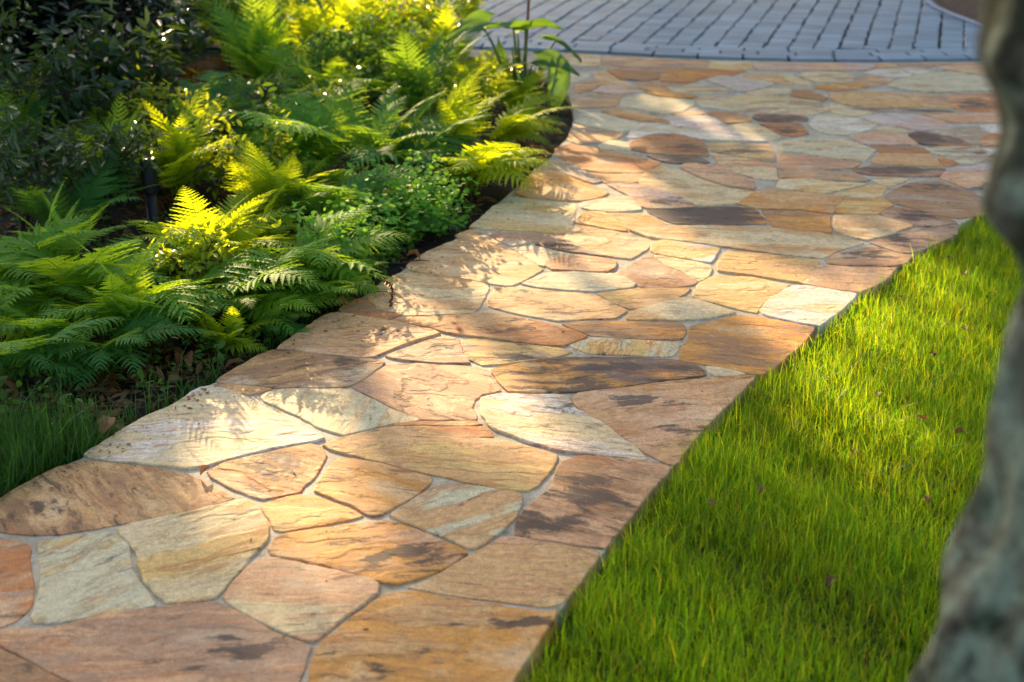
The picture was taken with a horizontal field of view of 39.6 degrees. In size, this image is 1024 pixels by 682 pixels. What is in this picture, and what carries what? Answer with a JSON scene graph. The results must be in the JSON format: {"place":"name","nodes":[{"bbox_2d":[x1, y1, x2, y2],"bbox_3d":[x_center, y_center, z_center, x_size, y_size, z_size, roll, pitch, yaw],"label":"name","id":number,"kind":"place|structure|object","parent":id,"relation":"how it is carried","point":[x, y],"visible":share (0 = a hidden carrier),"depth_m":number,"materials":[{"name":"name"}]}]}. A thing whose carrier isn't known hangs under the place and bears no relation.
{"place":"outdoors","nodes":[
{"label":"outdoors","id":0,"kind":"place"},
{"bbox_2d":[70,87,157,155],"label":"leafy shrub","id":1,"kind":"object","parent":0,"point":[99,114],"visible":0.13,"depth_m":5.73,"materials":[{"name":"green plant"}]},
{"bbox_2d":[0,49,999,681],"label":"path","id":2,"kind":"structure","parent":0,"point":[726,191],"depth_m":3.62,"materials":[{"name":"stone"}]},
{"bbox_2d":[200,464,210,474],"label":"fallen leaf","id":3,"kind":"object","parent":2,"relation":"on","point":[203,468],"visible":1,"depth_m":3.24,"materials":[{"name":"orange plant"}]},
{"bbox_2d":[331,297,348,307],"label":"fallen leaf","id":4,"kind":"object","parent":2,"relation":"on","point":[342,299],"visible":0.8,"depth_m":4.26,"materials":[{"name":"brown plant"}]},
{"bbox_2d":[349,291,387,296],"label":"twig","id":5,"kind":"object","parent":2,"relation":"on","point":[367,292],"visible":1,"depth_m":4.35,"materials":[{"name":"brown wood"}]},
{"bbox_2d":[28,174,777,655],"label":"leaf crumbs","id":6,"kind":"object","parent":2,"relation":"on","point":[262,372],"visible":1,"depth_m":3.64,"materials":[{"name":"brown plant"}]},
{"bbox_2d":[406,249,419,257],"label":"fallen leaf","id":7,"kind":"object","parent":2,"relation":"on","point":[413,251],"visible":1,"depth_m":4.67,"materials":[{"name":"brown plant"}]},
{"bbox_2d":[0,51,1015,681],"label":"ground","id":8,"kind":"structure","parent":0,"point":[116,213],"depth_m":3.96,"materials":[{"name":"soil"}]},
{"bbox_2d":[0,67,67,177],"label":"leafy shrub","id":9,"kind":"object","parent":8,"relation":"on","point":[33,112],"visible":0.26,"depth_m":5.52,"materials":[{"name":"green plant"}]},
{"bbox_2d":[0,285,89,347],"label":"fern","id":10,"kind":"object","parent":8,"relation":"on","point":[45,303],"visible":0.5,"depth_m":4.13,"materials":[{"name":"green plant"}]},
{"bbox_2d":[0,85,109,237],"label":"leafy shrub","id":11,"kind":"object","parent":8,"relation":"on","point":[17,158],"visible":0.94,"depth_m":4.94,"materials":[{"name":"green plant"}]},
{"bbox_2d":[2,177,109,264],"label":"fern","id":12,"kind":"object","parent":8,"relation":"on","point":[72,252],"visible":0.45,"depth_m":4.56,"materials":[{"name":"green plant"}]},
{"bbox_2d":[0,302,118,342],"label":"fern","id":13,"kind":"object","parent":8,"relation":"on","point":[22,328],"visible":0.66,"depth_m":3.90,"materials":[{"name":"green plant"}]},
{"bbox_2d":[0,316,129,387],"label":"fern","id":14,"kind":"object","parent":8,"relation":"on","point":[58,336],"visible":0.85,"depth_m":3.75,"materials":[{"name":"green plant"}]},
{"bbox_2d":[0,213,133,287],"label":"fern","id":15,"kind":"object","parent":8,"relation":"on","point":[49,239],"visible":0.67,"depth_m":4.43,"materials":[{"name":"green plant"}]},
{"bbox_2d":[0,0,150,176],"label":"leafy shrub","id":16,"kind":"object","parent":8,"relation":"on","point":[81,95],"visible":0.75,"depth_m":5.49,"materials":[{"name":"green plant"}]},
{"bbox_2d":[0,138,168,228],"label":"fern","id":17,"kind":"object","parent":8,"relation":"on","point":[94,195],"visible":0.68,"depth_m":4.98,"materials":[{"name":"green plant"}]},
{"bbox_2d":[2,103,188,226],"bbox_3d":[-1.477,-0.654,5.123,0.682,0.458,0.494,0,22,0],"label":"leafy shrub","id":18,"kind":"object","parent":8,"relation":"on","point":[111,139],"visible":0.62,"depth_m":5.00,"materials":[{"name":"green plant"}]},
{"bbox_2d":[0,235,198,332],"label":"fern","id":19,"kind":"object","parent":8,"relation":"on","point":[61,273],"visible":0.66,"depth_m":4.19,"materials":[{"name":"green plant"}]},
{"bbox_2d":[97,415,115,438],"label":"fallen leaf","id":20,"kind":"object","parent":8,"relation":"on","point":[110,422],"visible":0.94,"depth_m":3.43,"materials":[{"name":"brown plant"}]},
{"bbox_2d":[13,0,199,131],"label":"leafy shrub","id":21,"kind":"object","parent":8,"relation":"on","point":[159,67],"visible":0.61,"depth_m":5.79,"materials":[{"name":"green plant"}]},
{"bbox_2d":[0,0,214,88],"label":"hedge","id":22,"kind":"object","parent":8,"relation":"on","point":[44,17],"visible":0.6,"depth_m":6.76,"materials":[{"name":"green plant"}]},
{"bbox_2d":[0,298,218,395],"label":"fern","id":23,"kind":"object","parent":8,"relation":"on","point":[136,333],"visible":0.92,"depth_m":3.80,"materials":[{"name":"green plant"}]},
{"bbox_2d":[42,92,179,197],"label":"fern","id":24,"kind":"object","parent":8,"relation":"on","point":[114,111],"visible":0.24,"depth_m":5.41,"materials":[{"name":"green plant"}]},
{"bbox_2d":[28,234,229,358],"bbox_3d":[-1.047,-0.105,3.982,0.530,0.377,0.334,0,22,0],"label":"fern","id":25,"kind":"object","parent":8,"relation":"on","point":[127,295],"visible":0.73,"depth_m":4.00,"materials":[{"name":"green plant"}]},
{"bbox_2d":[76,242,198,288],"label":"fern","id":26,"kind":"object","parent":8,"relation":"on","point":[163,271],"visible":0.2,"depth_m":4.35,"materials":[{"name":"green plant"}]},
{"bbox_2d":[139,157,162,224],"bbox_3d":[-1.305,-0.543,5.133,0.068,0.242,0.068,0,22,0],"label":"path light","id":27,"kind":"object","parent":8,"relation":"on","point":[149,175],"visible":0.69,"depth_m":5.11,"materials":[{"name":"black metal"}]},
{"bbox_2d":[91,63,227,141],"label":"fern","id":28,"kind":"object","parent":8,"relation":"on","point":[146,91],"visible":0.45,"depth_m":5.66,"materials":[{"name":"green plant"}]},
{"bbox_2d":[99,214,239,274],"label":"fern","id":29,"kind":"object","parent":8,"relation":"on","point":[161,227],"visible":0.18,"depth_m":4.63,"materials":[{"name":"green plant"}]},
{"bbox_2d":[170,374,182,382],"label":"fallen leaf","id":30,"kind":"object","parent":8,"relation":"on","point":[174,375],"visible":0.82,"depth_m":3.76,"materials":[{"name":"brown plant"}]},
{"bbox_2d":[174,350,193,368],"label":"fallen leaf","id":31,"kind":"object","parent":8,"relation":"on","point":[186,358],"visible":0.98,"depth_m":3.85,"materials":[{"name":"brown plant"}]},
{"bbox_2d":[132,57,254,105],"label":"fern","id":32,"kind":"object","parent":8,"relation":"on","point":[199,65],"visible":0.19,"depth_m":6.92,"materials":[{"name":"green plant"}]},
{"bbox_2d":[0,267,388,500],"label":"grass","id":33,"kind":"structure","parent":8,"relation":"on","point":[23,459],"depth_m":3.36,"materials":[{"name":"green plant"}]},
{"bbox_2d":[67,0,322,79],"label":"leafy shrub","id":34,"kind":"object","parent":8,"relation":"on","point":[200,45],"visible":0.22,"depth_m":7.20,"materials":[{"name":"green plant"}]},
{"bbox_2d":[68,250,324,347],"bbox_3d":[-0.906,-0.086,4.067,0.430,0.195,0.809,17,28,36],"label":"fern","id":35,"kind":"object","parent":8,"relation":"on","point":[229,282],"visible":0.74,"depth_m":4.05,"materials":[{"name":"green plant"}]},
{"bbox_2d":[125,80,268,214],"bbox_3d":[-1.263,-0.721,5.376,0.542,0.501,0.806,-13,25,-29],"label":"fern","id":36,"kind":"object","parent":8,"relation":"on","point":[172,169],"visible":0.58,"depth_m":5.33,"materials":[{"name":"green plant"}]},
{"bbox_2d":[179,0,239,66],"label":"fern","id":37,"kind":"object","parent":8,"relation":"on","point":[222,62],"visible":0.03,"depth_m":7.97,"materials":[{"name":"green plant"}]},
{"bbox_2d":[121,185,298,262],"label":"fern","id":38,"kind":"object","parent":8,"relation":"on","point":[233,238],"visible":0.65,"depth_m":4.50,"materials":[{"name":"plant"}]},
{"bbox_2d":[143,215,281,285],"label":"leafy shrub","id":39,"kind":"object","parent":8,"relation":"on","point":[202,265],"visible":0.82,"depth_m":4.33,"materials":[{"name":"green plant"}]},
{"bbox_2d":[163,0,287,73],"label":"leafy shrub","id":40,"kind":"object","parent":8,"relation":"on","point":[202,6],"visible":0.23,"depth_m":7.50,"materials":[{"name":"green plant"}]},
{"bbox_2d":[175,293,281,365],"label":"fern","id":41,"kind":"object","parent":8,"relation":"on","point":[217,331],"visible":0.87,"depth_m":3.98,"materials":[{"name":"green plant"}]},
{"bbox_2d":[150,72,307,176],"bbox_3d":[-1.139,-0.867,5.717,0.587,0.408,0.606,0,22,0],"label":"leafy shrub","id":42,"kind":"object","parent":8,"relation":"on","point":[227,106],"visible":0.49,"depth_m":5.66,"materials":[{"name":"green plant"}]},
{"bbox_2d":[220,358,244,371],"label":"fallen leaf","id":43,"kind":"object","parent":8,"relation":"on","point":[231,361],"visible":1,"depth_m":3.86,"materials":[{"name":"brown plant"}]},
{"bbox_2d":[164,70,305,122],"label":"fern","id":44,"kind":"object","parent":8,"relation":"on","point":[216,88],"visible":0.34,"depth_m":6.47,"materials":[{"name":"green plant"}]},
{"bbox_2d":[179,108,317,199],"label":"fern","id":45,"kind":"object","parent":8,"relation":"on","point":[221,156],"visible":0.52,"depth_m":5.25,"materials":[{"name":"green plant"}]},
{"bbox_2d":[216,186,304,264],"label":"fern","id":46,"kind":"object","parent":8,"relation":"on","point":[268,232],"visible":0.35,"depth_m":4.73,"materials":[{"name":"green plant"}]},
{"bbox_2d":[190,0,336,83],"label":"fern","id":47,"kind":"object","parent":8,"relation":"on","point":[247,54],"visible":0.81,"depth_m":6.94,"materials":[{"name":"green plant"}]},
{"bbox_2d":[228,253,306,293],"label":"fern","id":48,"kind":"object","parent":8,"relation":"on","point":[278,282],"visible":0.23,"depth_m":4.26,"materials":[{"name":"green plant"}]},
{"bbox_2d":[201,124,343,177],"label":"fern","id":49,"kind":"object","parent":8,"relation":"on","point":[310,151],"visible":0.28,"depth_m":5.51,"materials":[{"name":"green plant"}]},
{"bbox_2d":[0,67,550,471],"bbox_3d":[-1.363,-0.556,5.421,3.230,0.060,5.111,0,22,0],"label":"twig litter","id":50,"kind":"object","parent":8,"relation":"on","point":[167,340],"visible":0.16,"depth_m":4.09,"materials":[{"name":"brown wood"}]},
{"bbox_2d":[197,0,355,44],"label":"leafy shrub","id":51,"kind":"object","parent":8,"relation":"on","point":[292,23],"visible":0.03,"depth_m":7.82,"materials":[{"name":"green plant"}]},
{"bbox_2d":[200,235,354,335],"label":"fern","id":52,"kind":"object","parent":8,"relation":"on","point":[265,305],"visible":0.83,"depth_m":4.14,"materials":[{"name":"green plant"}]},
{"bbox_2d":[221,119,343,235],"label":"fern","id":53,"kind":"object","parent":8,"relation":"on","point":[258,181],"visible":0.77,"depth_m":4.98,"materials":[{"name":"green plant"}]},
{"bbox_2d":[0,51,569,455],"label":"ground cover","id":54,"kind":"object","parent":8,"relation":"on","point":[221,344],"visible":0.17,"depth_m":3.97,"materials":[{"name":"green plant"}]},
{"bbox_2d":[212,80,372,181],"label":"fern","id":55,"kind":"object","parent":8,"relation":"on","point":[327,113],"visible":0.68,"depth_m":5.71,"materials":[{"name":"green plant"}]},
{"bbox_2d":[192,59,400,128],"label":"fern","id":56,"kind":"object","parent":8,"relation":"on","point":[260,82],"visible":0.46,"depth_m":6.07,"materials":[{"name":"green plant"}]},
{"bbox_2d":[174,227,421,362],"bbox_3d":[-0.629,-0.177,4.438,0.259,0.102,1.277,10,24,24],"label":"creeper","id":57,"kind":"object","parent":8,"relation":"on","point":[380,257],"visible":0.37,"depth_m":4.26,"materials":[{"name":"green plant"}]},
{"bbox_2d":[255,292,341,338],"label":"fern","id":58,"kind":"object","parent":8,"relation":"on","point":[299,327],"visible":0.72,"depth_m":4.08,"materials":[{"name":"green plant"}]},
{"bbox_2d":[247,202,357,239],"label":"fern","id":59,"kind":"object","parent":8,"relation":"on","point":[334,212],"visible":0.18,"depth_m":4.84,"materials":[{"name":"green plant"}]},
{"bbox_2d":[255,271,359,320],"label":"fern","id":60,"kind":"object","parent":8,"relation":"on","point":[334,282],"visible":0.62,"depth_m":4.24,"materials":[{"name":"green plant"}]},
{"bbox_2d":[228,205,414,306],"bbox_3d":[-0.573,-0.252,4.449,0.540,0.217,0.626,0,22,0],"label":"fern","id":61,"kind":"object","parent":8,"relation":"on","point":[328,256],"visible":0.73,"depth_m":4.42,"materials":[{"name":"green plant"}]},
{"bbox_2d":[283,154,361,211],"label":"fern","id":62,"kind":"object","parent":8,"relation":"on","point":[315,169],"visible":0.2,"depth_m":5.26,"materials":[{"name":"green plant"}]},
{"bbox_2d":[257,35,392,111],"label":"fern","id":63,"kind":"object","parent":8,"relation":"on","point":[324,76],"visible":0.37,"depth_m":6.59,"materials":[{"name":"green plant"}]},
{"bbox_2d":[290,200,373,276],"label":"leafy shrub","id":64,"kind":"object","parent":8,"relation":"on","point":[312,221],"visible":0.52,"depth_m":4.54,"materials":[{"name":"green plant"}]},
{"bbox_2d":[276,0,390,78],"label":"fern","id":65,"kind":"object","parent":8,"relation":"on","point":[307,20],"visible":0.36,"depth_m":7.25,"materials":[{"name":"green plant"}]},
{"bbox_2d":[248,165,424,215],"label":"fern","id":66,"kind":"object","parent":8,"relation":"on","point":[312,197],"visible":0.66,"depth_m":4.99,"materials":[{"name":"green plant"}]},
{"bbox_2d":[285,255,398,306],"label":"fern","id":67,"kind":"object","parent":8,"relation":"on","point":[364,276],"visible":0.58,"depth_m":4.36,"materials":[{"name":"green plant"}]},
{"bbox_2d":[322,0,387,56],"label":"fern","id":68,"kind":"object","parent":8,"relation":"on","point":[335,10],"visible":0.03,"depth_m":7.93,"materials":[{"name":"green plant"}]},
{"bbox_2d":[308,166,402,201],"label":"fern","id":69,"kind":"object","parent":8,"relation":"on","point":[329,176],"visible":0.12,"depth_m":5.29,"materials":[{"name":"green plant"}]},
{"bbox_2d":[301,188,437,240],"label":"fern","id":70,"kind":"object","parent":8,"relation":"on","point":[371,220],"visible":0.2,"depth_m":4.96,"materials":[{"name":"green plant"}]},
{"bbox_2d":[281,0,465,112],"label":"leafy shrub","id":71,"kind":"object","parent":8,"relation":"on","point":[345,46],"visible":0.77,"depth_m":6.71,"materials":[{"name":"green plant"}]},
{"bbox_2d":[289,81,459,170],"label":"fern","id":72,"kind":"object","parent":8,"relation":"on","point":[374,132],"visible":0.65,"depth_m":5.69,"materials":[{"name":"green plant"}]},
{"bbox_2d":[281,142,479,267],"bbox_3d":[-0.484,-0.492,4.960,0.644,0.261,1.074,4,22,11],"label":"clover","id":73,"kind":"object","parent":8,"relation":"on","point":[424,199],"visible":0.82,"depth_m":4.94,"materials":[{"name":"green plant"}]},
{"bbox_2d":[328,0,446,79],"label":"fern","id":74,"kind":"object","parent":8,"relation":"on","point":[364,4],"visible":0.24,"depth_m":7.40,"materials":[{"name":"green plant"}]},
{"bbox_2d":[356,91,447,168],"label":"fern","id":75,"kind":"object","parent":8,"relation":"on","point":[416,113],"visible":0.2,"depth_m":6.01,"materials":[{"name":"green plant"}]},
{"bbox_2d":[317,25,500,119],"bbox_3d":[-0.502,-1.243,6.530,0.842,0.496,0.657,-11,24,-25],"label":"fern","id":76,"kind":"object","parent":8,"relation":"on","point":[428,71],"visible":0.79,"depth_m":6.43,"materials":[{"name":"green plant"}]},
{"bbox_2d":[357,210,460,239],"bbox_3d":[-0.376,-0.396,4.960,0.415,0.163,0.304,0,22,0],"label":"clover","id":77,"kind":"object","parent":8,"relation":"on","point":[421,218],"visible":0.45,"depth_m":4.92,"materials":[{"name":"green plant"}]},
{"bbox_2d":[347,0,486,60],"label":"leafy shrub","id":78,"kind":"object","parent":8,"relation":"on","point":[427,6],"visible":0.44,"depth_m":7.57,"materials":[{"name":"green plant"}]},
{"bbox_2d":[340,113,497,186],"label":"fern","id":79,"kind":"object","parent":8,"relation":"on","point":[427,147],"visible":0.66,"depth_m":5.61,"materials":[{"name":"green plant"}]},
{"bbox_2d":[370,0,482,83],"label":"fern","id":80,"kind":"object","parent":8,"relation":"on","point":[446,23],"visible":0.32,"depth_m":7.28,"materials":[{"name":"green plant"}]},
{"bbox_2d":[387,60,518,149],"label":"fern","id":81,"kind":"object","parent":8,"relation":"on","point":[455,110],"visible":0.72,"depth_m":5.93,"materials":[{"name":"green plant"}]},
{"bbox_2d":[394,50,522,116],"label":"fern","id":82,"kind":"object","parent":8,"relation":"on","point":[480,85],"visible":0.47,"depth_m":6.33,"materials":[{"name":"green plant"}]},
{"bbox_2d":[436,48,533,101],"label":"fern","id":83,"kind":"object","parent":8,"relation":"on","point":[505,81],"visible":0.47,"depth_m":6.91,"materials":[{"name":"green plant"}]},
{"bbox_2d":[433,140,561,196],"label":"fern","id":84,"kind":"object","parent":8,"relation":"on","point":[496,165],"visible":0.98,"depth_m":5.35,"materials":[{"name":"green plant"}]},
{"bbox_2d":[442,0,581,110],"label":"lily plant","id":85,"kind":"object","parent":8,"relation":"on","point":[551,60],"visible":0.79,"depth_m":6.89,"materials":[{"name":"green plant"}]},
{"bbox_2d":[472,68,563,111],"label":"fern","id":86,"kind":"object","parent":8,"relation":"on","point":[512,97],"visible":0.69,"depth_m":6.75,"materials":[{"name":"green plant"}]},
{"bbox_2d":[486,95,580,150],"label":"fern","id":87,"kind":"object","parent":8,"relation":"on","point":[519,124],"visible":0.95,"depth_m":6.13,"materials":[{"name":"green plant"}]},
{"bbox_2d":[515,208,1023,681],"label":"grass","id":88,"kind":"structure","parent":8,"relation":"on","point":[916,341],"depth_m":3.14,"materials":[{"name":"green plant"}]},
{"bbox_2d":[707,499,718,505],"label":"fallen leaf","id":89,"kind":"object","parent":88,"relation":"on","point":[711,501],"visible":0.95,"depth_m":3.10,"materials":[{"name":"brown plant"}]},
{"bbox_2d":[758,484,766,493],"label":"fallen leaf","id":90,"kind":"object","parent":88,"relation":"on","point":[760,489],"visible":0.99,"depth_m":3.15,"materials":[{"name":"brown plant"}]},
{"bbox_2d":[826,576,837,585],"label":"fallen leaf","id":91,"kind":"object","parent":88,"relation":"on","point":[829,580],"visible":0.97,"depth_m":2.80,"materials":[{"name":"brown plant"}]},
{"bbox_2d":[916,414,927,422],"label":"fallen leaf","id":92,"kind":"object","parent":88,"relation":"on","point":[920,417],"visible":0.99,"depth_m":3.49,"materials":[{"name":"brown plant"}]},
{"bbox_2d":[923,495,930,505],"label":"fallen leaf","id":93,"kind":"object","parent":88,"relation":"on","point":[926,497],"visible":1,"depth_m":3.11,"materials":[{"name":"brown plant"}]},
{"bbox_2d":[953,427,965,435],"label":"fallen leaf","id":94,"kind":"object","parent":88,"relation":"on","point":[958,429],"visible":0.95,"depth_m":3.42,"materials":[{"name":"brown plant"}]},
{"bbox_2d":[922,0,979,25],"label":"kerb","id":95,"kind":"structure","parent":8,"relation":"on","point":[931,3],"depth_m":9.24,"materials":[{"name":"concrete"}]},
{"bbox_2d":[924,0,980,26],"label":"mulch bed","id":96,"kind":"object","parent":8,"relation":"on","point":[970,9],"visible":0.25,"depth_m":9.49,"materials":[{"name":"brown soil"}]},
{"bbox_2d":[907,0,1023,681],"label":"tree","id":97,"kind":"object","parent":8,"relation":"on","point":[978,635],"visible":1,"depth_m":1.27,"materials":[{"name":"grey plant"}]},
{"bbox_2d":[55,0,978,61],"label":"driveway","id":98,"kind":"structure","parent":0,"point":[844,30],"depth_m":8.70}
]}

